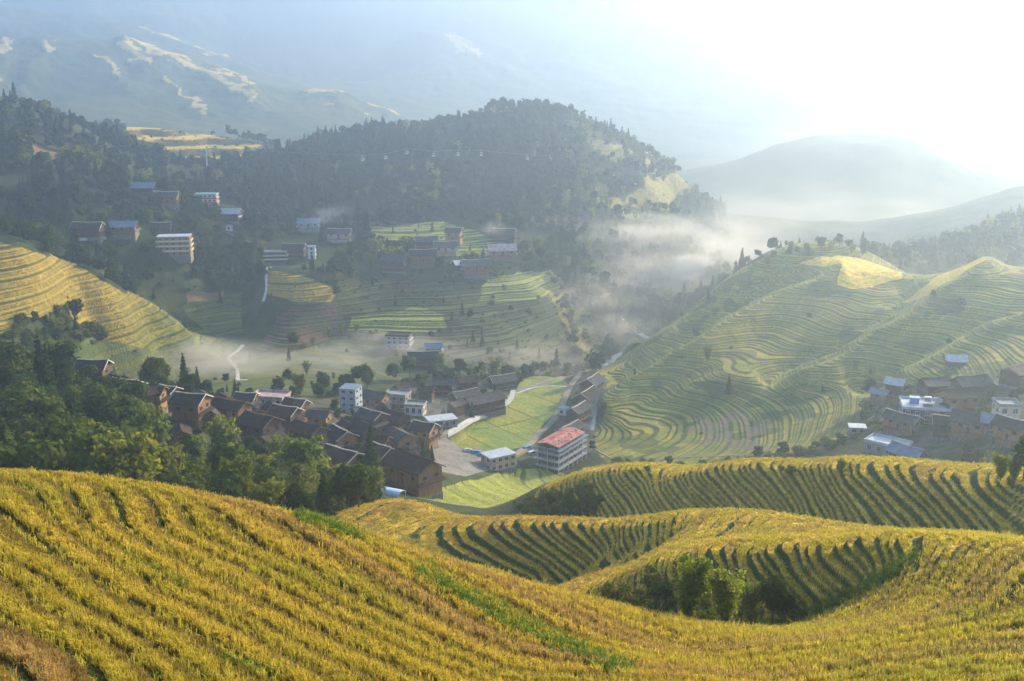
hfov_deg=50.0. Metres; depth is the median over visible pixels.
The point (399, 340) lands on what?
concrete house
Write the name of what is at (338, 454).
timber house
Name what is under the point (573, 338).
broadleaf tree
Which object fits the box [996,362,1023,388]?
timber house
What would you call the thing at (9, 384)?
broadleaf tree
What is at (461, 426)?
road
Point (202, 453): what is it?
bamboo clump
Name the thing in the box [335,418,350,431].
timber house
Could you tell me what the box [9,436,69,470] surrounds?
broadleaf tree
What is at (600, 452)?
footpath
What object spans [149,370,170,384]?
broadleaf tree
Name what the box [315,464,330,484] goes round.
broadleaf tree
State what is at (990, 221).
bamboo clump
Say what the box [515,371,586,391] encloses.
road
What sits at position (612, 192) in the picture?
fir tree
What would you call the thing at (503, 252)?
timber house
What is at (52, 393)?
broadleaf tree
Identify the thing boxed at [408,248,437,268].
timber house
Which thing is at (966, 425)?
timber house
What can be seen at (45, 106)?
bamboo clump
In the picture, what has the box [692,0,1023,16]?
sky
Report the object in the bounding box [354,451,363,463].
broadleaf tree
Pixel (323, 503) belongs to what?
fir tree
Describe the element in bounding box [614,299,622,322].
fir tree
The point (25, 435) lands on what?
bamboo clump
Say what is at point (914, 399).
roof shelter
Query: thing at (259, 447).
broadleaf tree
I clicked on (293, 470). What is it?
broadleaf tree
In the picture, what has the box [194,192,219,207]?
concrete house
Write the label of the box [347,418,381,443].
timber house
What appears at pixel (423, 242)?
timber house
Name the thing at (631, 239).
bamboo clump
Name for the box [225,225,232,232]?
concrete house
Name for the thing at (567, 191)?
bamboo clump
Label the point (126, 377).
timber house
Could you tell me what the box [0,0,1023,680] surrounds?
ground
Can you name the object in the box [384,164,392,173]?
bamboo clump
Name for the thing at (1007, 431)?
timber house
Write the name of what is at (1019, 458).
broadleaf tree
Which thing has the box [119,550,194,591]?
bund grass
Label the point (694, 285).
bamboo clump
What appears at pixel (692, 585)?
bamboo clump
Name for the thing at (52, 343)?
bamboo clump
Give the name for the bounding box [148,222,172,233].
timber house
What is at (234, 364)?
footpath
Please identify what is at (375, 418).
timber house
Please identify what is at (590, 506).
shrub
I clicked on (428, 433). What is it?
timber house
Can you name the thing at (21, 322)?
shrub
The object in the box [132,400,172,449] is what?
bamboo clump
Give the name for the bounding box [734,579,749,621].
bamboo clump
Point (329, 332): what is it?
bamboo clump
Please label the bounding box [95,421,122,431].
broadleaf tree
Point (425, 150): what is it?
cable
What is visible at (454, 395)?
timber house
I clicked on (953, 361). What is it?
timber house
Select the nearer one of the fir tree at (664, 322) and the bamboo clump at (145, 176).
the fir tree at (664, 322)
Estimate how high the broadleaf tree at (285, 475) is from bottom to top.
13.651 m
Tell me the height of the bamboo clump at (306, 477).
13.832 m
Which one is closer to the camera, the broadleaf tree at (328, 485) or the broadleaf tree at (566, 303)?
the broadleaf tree at (328, 485)
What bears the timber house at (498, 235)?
on the ground at (798, 120)
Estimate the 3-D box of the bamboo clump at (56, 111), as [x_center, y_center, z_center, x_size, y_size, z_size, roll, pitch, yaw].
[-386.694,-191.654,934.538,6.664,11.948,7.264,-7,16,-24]
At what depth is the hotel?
471.27 m
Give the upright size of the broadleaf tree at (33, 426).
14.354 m
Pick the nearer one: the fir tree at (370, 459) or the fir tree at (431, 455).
the fir tree at (370, 459)
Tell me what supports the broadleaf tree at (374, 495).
on the ground at (798, 120)
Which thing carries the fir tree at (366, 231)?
on the ground at (798, 120)
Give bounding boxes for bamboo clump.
[4,108,15,125]
[16,424,45,445]
[20,153,31,172]
[21,359,33,371]
[33,395,65,417]
[41,101,49,109]
[42,339,63,350]
[53,108,60,116]
[60,146,70,152]
[75,145,84,150]
[81,419,107,433]
[86,150,100,161]
[88,158,101,172]
[88,163,100,176]
[88,430,156,481]
[106,429,167,481]
[118,420,150,437]
[119,429,134,439]
[129,170,134,181]
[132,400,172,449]
[136,167,152,178]
[137,139,144,145]
[141,171,149,178]
[143,141,151,151]
[156,442,187,474]
[163,151,171,162]
[165,432,173,445]
[174,463,211,487]
[180,433,207,460]
[184,457,211,489]
[192,164,198,174]
[198,166,203,178]
[203,414,243,445]
[203,443,214,461]
[211,169,221,178]
[218,454,253,497]
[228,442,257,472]
[245,476,285,507]
[247,450,271,474]
[258,240,267,251]
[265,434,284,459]
[273,433,324,468]
[290,373,306,396]
[299,464,313,507]
[302,360,311,374]
[302,463,320,510]
[306,485,316,512]
[319,457,345,469]
[325,470,345,502]
[326,327,332,338]
[338,323,345,335]
[354,323,358,332]
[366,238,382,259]
[372,465,384,497]
[375,484,383,499]
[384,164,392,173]
[385,246,396,253]
[398,235,409,250]
[402,119,408,130]
[425,162,433,174]
[431,168,440,178]
[431,189,439,198]
[434,179,441,186]
[435,353,445,370]
[483,357,501,375]
[495,213,501,227]
[530,235,544,250]
[563,189,570,202]
[568,307,574,317]
[568,318,574,326]
[593,264,600,277]
[622,140,629,152]
[622,231,628,241]
[629,235,635,245]
[643,206,651,216]
[671,260,680,267]
[673,228,681,237]
[673,551,715,618]
[689,279,697,290]
[699,577,717,612]
[703,345,711,359]
[704,566,750,621]
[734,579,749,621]
[737,581,763,623]
[764,254,770,264]
[827,241,833,250]
[837,457,846,472]
[849,244,854,253]
[906,236,916,242]
[985,216,998,227]
[991,453,1010,480]
[1006,458,1021,481]
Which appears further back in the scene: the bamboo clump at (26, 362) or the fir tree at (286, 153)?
the fir tree at (286, 153)
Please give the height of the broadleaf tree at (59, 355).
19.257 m
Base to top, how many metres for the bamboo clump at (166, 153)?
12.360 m
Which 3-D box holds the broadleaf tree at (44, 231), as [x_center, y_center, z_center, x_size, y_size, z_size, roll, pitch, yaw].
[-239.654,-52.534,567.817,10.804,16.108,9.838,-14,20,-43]
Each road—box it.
[447,389,515,436]
[515,369,590,457]
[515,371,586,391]
[622,318,648,338]
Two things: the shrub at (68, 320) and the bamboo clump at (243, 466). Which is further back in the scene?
the shrub at (68, 320)
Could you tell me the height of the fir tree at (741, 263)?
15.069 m
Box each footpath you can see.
[227,345,246,380]
[262,267,267,300]
[516,386,566,393]
[588,444,770,463]
[591,289,643,305]
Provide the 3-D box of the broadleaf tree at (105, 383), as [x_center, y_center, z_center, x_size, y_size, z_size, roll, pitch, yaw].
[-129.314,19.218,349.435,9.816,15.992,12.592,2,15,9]
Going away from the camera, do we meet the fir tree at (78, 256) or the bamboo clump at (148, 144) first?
the fir tree at (78, 256)
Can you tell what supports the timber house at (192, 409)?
on the ground at (798, 120)
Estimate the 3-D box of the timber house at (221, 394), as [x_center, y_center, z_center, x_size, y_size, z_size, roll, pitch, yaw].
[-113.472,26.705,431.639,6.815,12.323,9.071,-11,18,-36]
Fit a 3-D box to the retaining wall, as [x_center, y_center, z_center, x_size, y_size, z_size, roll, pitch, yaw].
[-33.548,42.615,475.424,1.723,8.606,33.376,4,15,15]
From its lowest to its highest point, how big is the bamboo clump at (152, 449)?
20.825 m
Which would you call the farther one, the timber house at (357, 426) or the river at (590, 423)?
the river at (590, 423)
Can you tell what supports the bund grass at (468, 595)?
on the ground at (798, 120)
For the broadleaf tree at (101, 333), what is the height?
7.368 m
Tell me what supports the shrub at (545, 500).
on the ground at (798, 120)
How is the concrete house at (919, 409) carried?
on the ground at (798, 120)
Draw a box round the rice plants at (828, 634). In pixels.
[0,466,1023,680]
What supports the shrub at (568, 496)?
on the ground at (798, 120)
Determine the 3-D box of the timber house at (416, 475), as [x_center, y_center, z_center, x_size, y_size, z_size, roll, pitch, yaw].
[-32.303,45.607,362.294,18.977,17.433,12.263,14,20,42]
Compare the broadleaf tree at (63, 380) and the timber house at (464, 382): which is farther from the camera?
the timber house at (464, 382)
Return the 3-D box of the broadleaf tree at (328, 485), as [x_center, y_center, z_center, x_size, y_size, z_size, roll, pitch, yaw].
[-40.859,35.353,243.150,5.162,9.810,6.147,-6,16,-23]
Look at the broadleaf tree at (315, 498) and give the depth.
250.04 m
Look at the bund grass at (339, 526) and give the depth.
87.39 m
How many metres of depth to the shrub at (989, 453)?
342.98 m
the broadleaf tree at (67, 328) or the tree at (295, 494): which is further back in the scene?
the broadleaf tree at (67, 328)
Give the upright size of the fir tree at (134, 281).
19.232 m
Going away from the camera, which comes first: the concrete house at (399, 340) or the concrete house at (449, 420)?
the concrete house at (449, 420)
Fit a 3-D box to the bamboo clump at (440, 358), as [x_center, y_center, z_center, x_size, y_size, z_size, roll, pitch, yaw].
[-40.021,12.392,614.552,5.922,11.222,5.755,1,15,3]
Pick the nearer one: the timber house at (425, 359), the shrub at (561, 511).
the shrub at (561, 511)
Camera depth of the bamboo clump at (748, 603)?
108.63 m
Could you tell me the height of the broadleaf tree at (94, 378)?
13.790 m
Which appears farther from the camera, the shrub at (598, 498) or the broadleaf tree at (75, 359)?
the broadleaf tree at (75, 359)
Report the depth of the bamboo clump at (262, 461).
298.06 m
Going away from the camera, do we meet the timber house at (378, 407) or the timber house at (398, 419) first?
the timber house at (398, 419)
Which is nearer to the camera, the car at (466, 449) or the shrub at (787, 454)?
the shrub at (787, 454)
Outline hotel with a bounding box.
[532,427,588,474]
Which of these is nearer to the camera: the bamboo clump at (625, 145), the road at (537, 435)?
the road at (537, 435)
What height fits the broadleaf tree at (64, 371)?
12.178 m
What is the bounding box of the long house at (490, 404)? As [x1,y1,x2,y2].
[463,389,507,417]
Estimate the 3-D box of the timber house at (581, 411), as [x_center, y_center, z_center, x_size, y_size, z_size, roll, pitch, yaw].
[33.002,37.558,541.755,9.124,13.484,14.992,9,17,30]
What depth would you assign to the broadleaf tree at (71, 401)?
315.38 m
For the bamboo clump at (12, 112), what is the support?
on the ground at (798, 120)
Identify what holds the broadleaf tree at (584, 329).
on the ground at (798, 120)
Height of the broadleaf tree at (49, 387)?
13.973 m
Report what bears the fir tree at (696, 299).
on the ground at (798, 120)
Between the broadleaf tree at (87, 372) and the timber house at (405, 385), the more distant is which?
the timber house at (405, 385)
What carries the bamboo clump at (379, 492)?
on the ground at (798, 120)
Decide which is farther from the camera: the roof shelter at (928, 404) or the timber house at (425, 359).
the timber house at (425, 359)
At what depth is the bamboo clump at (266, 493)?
229.56 m
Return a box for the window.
[1002,408,1007,413]
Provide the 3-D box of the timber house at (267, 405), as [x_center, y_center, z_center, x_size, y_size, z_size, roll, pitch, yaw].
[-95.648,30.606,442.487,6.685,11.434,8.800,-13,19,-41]
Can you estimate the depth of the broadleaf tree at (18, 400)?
293.87 m
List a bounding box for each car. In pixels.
[462,448,472,451]
[471,449,481,453]
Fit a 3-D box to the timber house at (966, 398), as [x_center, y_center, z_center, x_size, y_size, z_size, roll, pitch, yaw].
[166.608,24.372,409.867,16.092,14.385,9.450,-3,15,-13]
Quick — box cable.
[223,149,632,178]
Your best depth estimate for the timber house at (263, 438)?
367.63 m
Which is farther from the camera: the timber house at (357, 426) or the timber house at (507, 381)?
the timber house at (507, 381)
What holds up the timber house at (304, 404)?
on the ground at (798, 120)
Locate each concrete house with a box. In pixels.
[155,233,193,262]
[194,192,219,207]
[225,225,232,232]
[255,389,290,409]
[263,250,288,265]
[307,245,315,259]
[338,383,362,413]
[384,331,413,349]
[386,388,411,410]
[403,399,426,417]
[424,413,457,427]
[480,447,516,472]
[557,405,569,415]
[847,423,866,436]
[863,433,913,456]
[899,396,952,426]
[991,397,1022,418]
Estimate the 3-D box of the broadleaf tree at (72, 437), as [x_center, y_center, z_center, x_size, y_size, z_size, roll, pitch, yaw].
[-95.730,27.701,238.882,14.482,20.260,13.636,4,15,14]
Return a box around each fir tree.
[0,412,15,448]
[11,82,18,99]
[32,335,44,384]
[39,344,59,391]
[41,328,47,349]
[53,113,61,133]
[72,234,84,263]
[72,316,82,340]
[92,158,100,178]
[104,216,112,237]
[104,246,120,281]
[113,122,121,146]
[113,256,122,284]
[122,264,131,289]
[129,199,134,219]
[130,263,140,292]
[170,217,177,233]
[178,353,194,392]
[193,247,203,269]
[194,366,200,388]
[208,177,215,191]
[231,379,236,396]
[284,141,289,161]
[310,197,317,217]
[314,470,336,516]
[319,201,326,224]
[361,212,371,239]
[362,427,386,490]
[419,439,426,458]
[429,445,435,463]
[552,349,561,373]
[607,175,616,196]
[610,279,616,297]
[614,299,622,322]
[626,306,635,329]
[646,242,653,263]
[661,305,668,327]
[692,287,699,305]
[698,280,703,297]
[724,375,732,395]
[732,260,736,273]
[736,248,745,268]
[859,232,864,246]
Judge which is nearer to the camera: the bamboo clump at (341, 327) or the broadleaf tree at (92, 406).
the broadleaf tree at (92, 406)
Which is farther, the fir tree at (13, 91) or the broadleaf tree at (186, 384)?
the fir tree at (13, 91)
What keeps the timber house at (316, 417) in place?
on the ground at (798, 120)
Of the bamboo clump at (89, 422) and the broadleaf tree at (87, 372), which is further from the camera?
the broadleaf tree at (87, 372)
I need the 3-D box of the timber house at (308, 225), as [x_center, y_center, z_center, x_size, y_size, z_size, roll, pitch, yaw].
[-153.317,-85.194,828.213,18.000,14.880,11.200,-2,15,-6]
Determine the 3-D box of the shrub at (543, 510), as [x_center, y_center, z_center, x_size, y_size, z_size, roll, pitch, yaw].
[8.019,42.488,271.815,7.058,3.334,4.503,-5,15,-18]
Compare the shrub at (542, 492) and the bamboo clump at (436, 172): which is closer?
the shrub at (542, 492)
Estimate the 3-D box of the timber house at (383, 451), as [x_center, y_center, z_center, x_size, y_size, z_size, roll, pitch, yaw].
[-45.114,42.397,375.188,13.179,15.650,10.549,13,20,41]
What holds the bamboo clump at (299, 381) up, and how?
on the ground at (798, 120)
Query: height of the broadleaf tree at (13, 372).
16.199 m
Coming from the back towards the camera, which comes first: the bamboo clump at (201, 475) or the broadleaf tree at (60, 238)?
the broadleaf tree at (60, 238)
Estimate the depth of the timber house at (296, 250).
773.34 m
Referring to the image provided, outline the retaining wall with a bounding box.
[438,430,447,438]
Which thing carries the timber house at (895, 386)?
on the ground at (798, 120)
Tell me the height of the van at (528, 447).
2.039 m
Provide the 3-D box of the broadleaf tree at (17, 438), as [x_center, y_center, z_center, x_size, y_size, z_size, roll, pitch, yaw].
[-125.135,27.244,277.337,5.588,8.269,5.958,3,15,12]
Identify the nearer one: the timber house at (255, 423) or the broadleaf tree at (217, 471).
the broadleaf tree at (217, 471)
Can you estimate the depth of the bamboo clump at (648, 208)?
986.43 m
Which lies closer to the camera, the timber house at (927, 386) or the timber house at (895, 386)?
the timber house at (927, 386)
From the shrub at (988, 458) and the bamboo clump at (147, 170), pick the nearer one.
the shrub at (988, 458)
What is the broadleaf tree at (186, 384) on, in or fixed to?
on the ground at (798, 120)
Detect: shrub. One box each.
[3,327,19,337]
[11,318,30,329]
[14,313,24,320]
[15,325,24,332]
[20,327,39,335]
[46,317,58,326]
[53,303,68,310]
[54,316,64,326]
[54,332,63,339]
[57,310,67,317]
[61,316,70,326]
[71,328,79,335]
[73,323,84,331]
[82,328,94,337]
[93,327,101,332]
[98,331,109,337]
[511,500,523,509]
[520,501,538,514]
[525,494,536,502]
[525,501,539,515]
[529,505,548,514]
[537,493,551,507]
[538,486,560,495]
[545,486,560,499]
[546,501,559,515]
[550,495,558,502]
[555,501,572,517]
[562,493,572,504]
[562,498,575,512]
[567,482,591,496]
[574,506,584,514]
[578,478,593,491]
[579,499,599,514]
[580,488,594,499]
[581,333,590,339]
[582,494,603,504]
[598,581,623,601]
[611,456,622,461]
[615,582,646,606]
[638,580,679,613]
[639,456,654,462]
[640,564,664,600]
[669,578,680,594]
[694,607,717,621]
[697,459,707,464]
[763,451,771,457]
[765,601,807,621]
[775,451,784,458]
[780,465,801,473]
[785,452,796,458]
[790,444,803,452]
[819,434,835,445]
[823,439,834,449]
[858,399,870,407]
[886,399,898,407]
[973,403,991,412]
[978,455,993,462]
[982,389,999,396]
[984,450,994,457]
[989,448,1004,456]
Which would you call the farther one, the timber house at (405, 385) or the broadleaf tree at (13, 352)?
the timber house at (405, 385)
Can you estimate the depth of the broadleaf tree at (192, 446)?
306.23 m
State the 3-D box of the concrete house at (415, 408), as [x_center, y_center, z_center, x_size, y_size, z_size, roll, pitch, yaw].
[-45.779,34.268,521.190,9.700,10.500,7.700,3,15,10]
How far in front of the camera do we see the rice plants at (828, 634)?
71.02 m
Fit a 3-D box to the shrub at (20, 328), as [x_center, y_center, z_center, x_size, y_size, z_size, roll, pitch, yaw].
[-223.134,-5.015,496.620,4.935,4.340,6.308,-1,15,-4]
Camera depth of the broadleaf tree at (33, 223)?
561.57 m
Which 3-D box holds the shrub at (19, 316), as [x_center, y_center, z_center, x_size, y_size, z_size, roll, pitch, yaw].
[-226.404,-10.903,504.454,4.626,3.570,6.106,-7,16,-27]
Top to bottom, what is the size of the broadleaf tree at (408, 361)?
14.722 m
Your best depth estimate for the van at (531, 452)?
482.50 m
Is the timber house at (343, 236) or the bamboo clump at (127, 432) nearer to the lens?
the bamboo clump at (127, 432)
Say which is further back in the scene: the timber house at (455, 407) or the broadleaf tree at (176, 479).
the timber house at (455, 407)
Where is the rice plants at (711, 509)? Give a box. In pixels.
[331,454,1023,602]
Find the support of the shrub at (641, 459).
on the ground at (798, 120)
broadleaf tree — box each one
[0,338,32,381]
[0,358,37,385]
[0,379,20,394]
[0,380,43,422]
[0,441,19,453]
[0,443,18,469]
[3,428,16,436]
[4,413,34,436]
[7,435,16,447]
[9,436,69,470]
[13,432,21,442]
[19,218,38,241]
[19,333,45,346]
[19,378,37,385]
[20,415,57,433]
[25,345,35,355]
[26,354,35,370]
[28,382,63,414]
[31,311,38,323]
[33,222,44,244]
[35,218,52,240]
[35,419,67,441]
[36,226,57,241]
[36,384,61,395]
[38,410,80,424]
[41,341,81,379]
[42,388,62,407]
[43,421,94,437]
[49,225,68,253]
[50,423,98,457]
[50,453,77,471]
[54,327,63,336]
[55,366,82,383]
[55,373,74,394]
[60,382,88,412]
[62,392,83,410]
[63,445,113,477]
[64,326,72,337]
[67,356,80,366]
[67,407,80,415]
[71,413,91,425]
[73,364,97,384]
[75,393,117,423]
[82,382,113,400]
[84,423,123,453]
[92,376,106,382]
[93,400,142,430]
[95,327,104,336]
[95,376,119,392]
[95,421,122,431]
[100,387,144,414]
[110,376,130,387]
[115,379,150,400]
[137,367,144,380]
[141,356,171,383]
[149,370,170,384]
[149,466,206,490]
[173,435,201,458]
[175,373,198,392]
[178,458,208,475]
[179,451,190,468]
[200,467,250,499]
[207,442,251,473]
[209,461,234,488]
[243,447,257,475]
[243,466,294,506]
[244,440,273,459]
[248,467,290,504]
[252,466,265,475]
[269,459,277,469]
[272,461,305,486]
[277,487,302,510]
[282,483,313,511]
[310,490,338,510]
[311,449,331,465]
[315,371,329,387]
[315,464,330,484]
[315,481,334,502]
[329,463,359,508]
[333,486,345,511]
[341,462,377,506]
[342,490,362,507]
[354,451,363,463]
[357,362,374,389]
[359,491,377,504]
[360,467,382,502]
[400,355,418,377]
[549,277,557,287]
[564,299,570,311]
[569,334,578,344]
[573,350,582,357]
[580,314,586,323]
[582,327,588,333]
[586,314,592,321]
[746,574,794,623]
[770,250,776,259]
[772,595,795,620]
[785,247,792,253]
[817,238,825,249]
[860,243,868,255]
[1011,435,1023,480]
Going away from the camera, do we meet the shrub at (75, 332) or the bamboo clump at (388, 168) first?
the shrub at (75, 332)
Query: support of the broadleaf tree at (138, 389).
on the ground at (798, 120)
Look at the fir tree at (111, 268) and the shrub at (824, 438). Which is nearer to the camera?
the shrub at (824, 438)
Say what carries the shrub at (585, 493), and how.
on the ground at (798, 120)
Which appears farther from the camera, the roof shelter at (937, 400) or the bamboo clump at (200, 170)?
the bamboo clump at (200, 170)
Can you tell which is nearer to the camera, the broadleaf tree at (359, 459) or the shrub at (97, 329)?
the broadleaf tree at (359, 459)
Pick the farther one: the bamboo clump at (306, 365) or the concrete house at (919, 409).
the bamboo clump at (306, 365)
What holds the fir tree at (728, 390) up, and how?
on the ground at (798, 120)
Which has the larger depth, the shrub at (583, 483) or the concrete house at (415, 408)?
the concrete house at (415, 408)
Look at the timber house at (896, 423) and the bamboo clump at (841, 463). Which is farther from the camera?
the timber house at (896, 423)
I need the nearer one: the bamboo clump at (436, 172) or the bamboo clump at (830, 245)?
the bamboo clump at (830, 245)
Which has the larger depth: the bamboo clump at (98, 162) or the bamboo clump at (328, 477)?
the bamboo clump at (98, 162)
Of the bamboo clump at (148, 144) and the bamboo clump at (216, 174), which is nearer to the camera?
the bamboo clump at (216, 174)
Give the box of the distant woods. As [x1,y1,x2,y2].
[0,90,1023,465]
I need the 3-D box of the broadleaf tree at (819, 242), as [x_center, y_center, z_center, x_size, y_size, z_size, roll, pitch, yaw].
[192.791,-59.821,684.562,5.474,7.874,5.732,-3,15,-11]
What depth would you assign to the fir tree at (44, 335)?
481.10 m
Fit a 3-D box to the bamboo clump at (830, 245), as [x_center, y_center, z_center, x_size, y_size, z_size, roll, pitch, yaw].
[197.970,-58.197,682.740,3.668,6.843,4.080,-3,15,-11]
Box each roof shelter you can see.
[909,395,919,403]
[923,402,933,406]
[924,396,931,401]
[934,397,942,405]
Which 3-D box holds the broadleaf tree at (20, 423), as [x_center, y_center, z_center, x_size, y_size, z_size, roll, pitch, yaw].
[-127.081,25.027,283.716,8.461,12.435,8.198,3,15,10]
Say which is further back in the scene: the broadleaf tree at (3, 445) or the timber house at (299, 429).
the timber house at (299, 429)
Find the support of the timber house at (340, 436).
on the ground at (798, 120)
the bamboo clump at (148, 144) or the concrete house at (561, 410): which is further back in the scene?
the bamboo clump at (148, 144)
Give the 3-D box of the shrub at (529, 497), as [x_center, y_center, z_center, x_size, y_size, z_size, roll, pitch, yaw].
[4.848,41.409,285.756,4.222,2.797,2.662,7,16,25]
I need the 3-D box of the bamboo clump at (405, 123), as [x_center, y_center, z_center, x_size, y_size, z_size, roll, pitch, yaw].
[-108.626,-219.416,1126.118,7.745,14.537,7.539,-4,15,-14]
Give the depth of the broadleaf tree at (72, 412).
309.14 m
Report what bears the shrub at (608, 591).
on the ground at (798, 120)
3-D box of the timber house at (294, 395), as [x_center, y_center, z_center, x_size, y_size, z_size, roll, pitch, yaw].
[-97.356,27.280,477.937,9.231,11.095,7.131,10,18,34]
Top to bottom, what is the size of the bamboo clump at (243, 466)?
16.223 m
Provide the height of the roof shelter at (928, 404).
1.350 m
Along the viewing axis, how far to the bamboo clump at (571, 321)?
742.51 m
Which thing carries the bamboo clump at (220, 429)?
on the ground at (798, 120)
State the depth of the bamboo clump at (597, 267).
846.59 m
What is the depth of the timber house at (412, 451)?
386.38 m
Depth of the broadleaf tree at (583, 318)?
760.23 m
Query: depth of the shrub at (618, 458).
467.49 m
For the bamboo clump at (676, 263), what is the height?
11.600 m
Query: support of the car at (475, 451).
on the ground at (798, 120)
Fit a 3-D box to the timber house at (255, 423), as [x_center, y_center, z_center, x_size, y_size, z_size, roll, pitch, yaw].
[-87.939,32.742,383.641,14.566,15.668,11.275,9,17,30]
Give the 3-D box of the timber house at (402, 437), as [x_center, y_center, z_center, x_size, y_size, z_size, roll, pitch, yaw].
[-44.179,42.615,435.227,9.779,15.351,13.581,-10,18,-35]
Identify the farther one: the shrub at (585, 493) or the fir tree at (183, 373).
the fir tree at (183, 373)
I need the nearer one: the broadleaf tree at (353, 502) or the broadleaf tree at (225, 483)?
the broadleaf tree at (225, 483)
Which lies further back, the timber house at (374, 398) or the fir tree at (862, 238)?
the fir tree at (862, 238)
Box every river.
[584,397,598,429]
[599,343,639,367]
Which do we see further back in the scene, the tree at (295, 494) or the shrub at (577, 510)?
the shrub at (577, 510)
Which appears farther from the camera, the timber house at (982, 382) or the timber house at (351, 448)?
the timber house at (982, 382)
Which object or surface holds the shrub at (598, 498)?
on the ground at (798, 120)
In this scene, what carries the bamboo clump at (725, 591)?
on the ground at (798, 120)
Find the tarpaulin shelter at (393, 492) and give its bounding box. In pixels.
[381,486,405,497]
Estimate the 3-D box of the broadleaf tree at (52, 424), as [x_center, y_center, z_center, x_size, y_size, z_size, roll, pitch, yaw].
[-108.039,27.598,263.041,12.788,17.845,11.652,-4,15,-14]
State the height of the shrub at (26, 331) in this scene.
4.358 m
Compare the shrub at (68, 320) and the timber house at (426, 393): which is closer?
the shrub at (68, 320)
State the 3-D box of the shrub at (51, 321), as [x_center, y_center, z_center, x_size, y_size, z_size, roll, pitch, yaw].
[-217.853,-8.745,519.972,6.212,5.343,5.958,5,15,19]
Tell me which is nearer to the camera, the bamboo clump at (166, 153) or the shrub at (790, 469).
the shrub at (790, 469)
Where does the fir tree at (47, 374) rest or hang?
on the ground at (798, 120)
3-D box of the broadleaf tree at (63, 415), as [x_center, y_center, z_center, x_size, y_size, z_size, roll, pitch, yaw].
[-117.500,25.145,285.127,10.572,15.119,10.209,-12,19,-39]
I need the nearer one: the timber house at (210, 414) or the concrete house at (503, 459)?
the timber house at (210, 414)
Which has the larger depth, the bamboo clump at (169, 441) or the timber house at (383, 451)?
the timber house at (383, 451)
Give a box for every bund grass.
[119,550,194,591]
[218,651,290,677]
[288,504,368,539]
[411,555,642,680]
[751,542,924,626]
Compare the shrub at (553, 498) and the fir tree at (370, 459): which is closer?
the shrub at (553, 498)
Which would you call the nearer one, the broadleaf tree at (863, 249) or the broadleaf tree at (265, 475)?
the broadleaf tree at (265, 475)
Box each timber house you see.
[69,221,106,244]
[73,358,115,381]
[108,220,140,241]
[108,374,132,379]
[108,377,149,392]
[129,181,158,196]
[142,385,159,411]
[146,385,170,412]
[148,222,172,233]
[156,191,180,212]
[158,383,183,410]
[167,391,214,428]
[169,423,192,445]
[191,388,214,401]
[202,408,219,423]
[210,396,254,429]
[212,391,235,399]
[220,208,243,226]
[232,391,261,408]
[234,410,285,439]
[252,407,265,413]
[258,428,285,443]
[261,400,273,414]
[266,403,305,434]
[280,243,307,259]
[280,389,299,397]
[280,396,312,421]
[285,418,330,443]
[296,217,319,233]
[304,408,334,426]
[322,443,364,468]
[326,228,352,244]
[327,423,359,447]
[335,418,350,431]
[344,446,358,450]
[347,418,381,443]
[348,403,373,419]
[353,406,390,433]
[357,441,393,477]
[362,389,391,410]
[374,435,393,445]
[375,402,390,410]
[378,406,413,428]
[380,254,407,273]
[382,425,418,450]
[382,447,445,498]
[390,381,411,389]
[404,422,411,433]
[407,350,438,368]
[407,449,420,456]
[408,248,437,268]
[408,419,441,449]
[414,235,438,248]
[416,385,436,402]
[423,342,443,353]
[424,421,444,438]
[432,377,455,395]
[433,240,457,256]
[444,227,463,245]
[444,397,466,416]
[448,387,481,400]
[450,259,465,272]
[455,374,479,390]
[459,258,490,278]
[485,372,518,389]
[486,243,517,262]
[490,228,516,243]
[555,419,585,433]
[565,400,593,423]
[571,385,602,405]
[577,372,606,392]
[867,387,891,405]
[879,408,924,436]
[883,376,907,396]
[885,440,930,458]
[914,376,950,397]
[928,413,951,442]
[933,386,984,411]
[942,354,968,369]
[946,374,994,390]
[946,408,989,443]
[980,412,1009,437]
[987,413,1023,448]
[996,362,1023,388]
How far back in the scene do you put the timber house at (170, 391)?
395.46 m
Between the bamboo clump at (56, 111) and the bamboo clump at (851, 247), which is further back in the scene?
the bamboo clump at (56, 111)
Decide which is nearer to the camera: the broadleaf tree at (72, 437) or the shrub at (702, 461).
the broadleaf tree at (72, 437)
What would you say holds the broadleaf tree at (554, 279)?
on the ground at (798, 120)
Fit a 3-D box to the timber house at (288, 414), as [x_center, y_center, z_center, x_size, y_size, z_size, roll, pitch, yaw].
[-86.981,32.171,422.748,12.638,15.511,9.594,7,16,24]
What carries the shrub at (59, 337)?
on the ground at (798, 120)
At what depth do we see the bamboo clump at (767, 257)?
674.32 m
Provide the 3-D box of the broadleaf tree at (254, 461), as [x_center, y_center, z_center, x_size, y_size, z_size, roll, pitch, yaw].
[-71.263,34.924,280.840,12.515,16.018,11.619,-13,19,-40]
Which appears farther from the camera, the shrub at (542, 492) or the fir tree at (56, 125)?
the fir tree at (56, 125)
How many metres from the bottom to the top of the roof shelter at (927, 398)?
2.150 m
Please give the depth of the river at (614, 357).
671.96 m
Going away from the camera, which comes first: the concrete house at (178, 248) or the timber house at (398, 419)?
the timber house at (398, 419)
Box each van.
[522,445,531,449]
[527,450,536,455]
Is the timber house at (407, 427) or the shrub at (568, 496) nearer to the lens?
the shrub at (568, 496)
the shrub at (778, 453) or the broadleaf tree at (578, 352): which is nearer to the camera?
the shrub at (778, 453)
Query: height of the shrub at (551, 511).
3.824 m

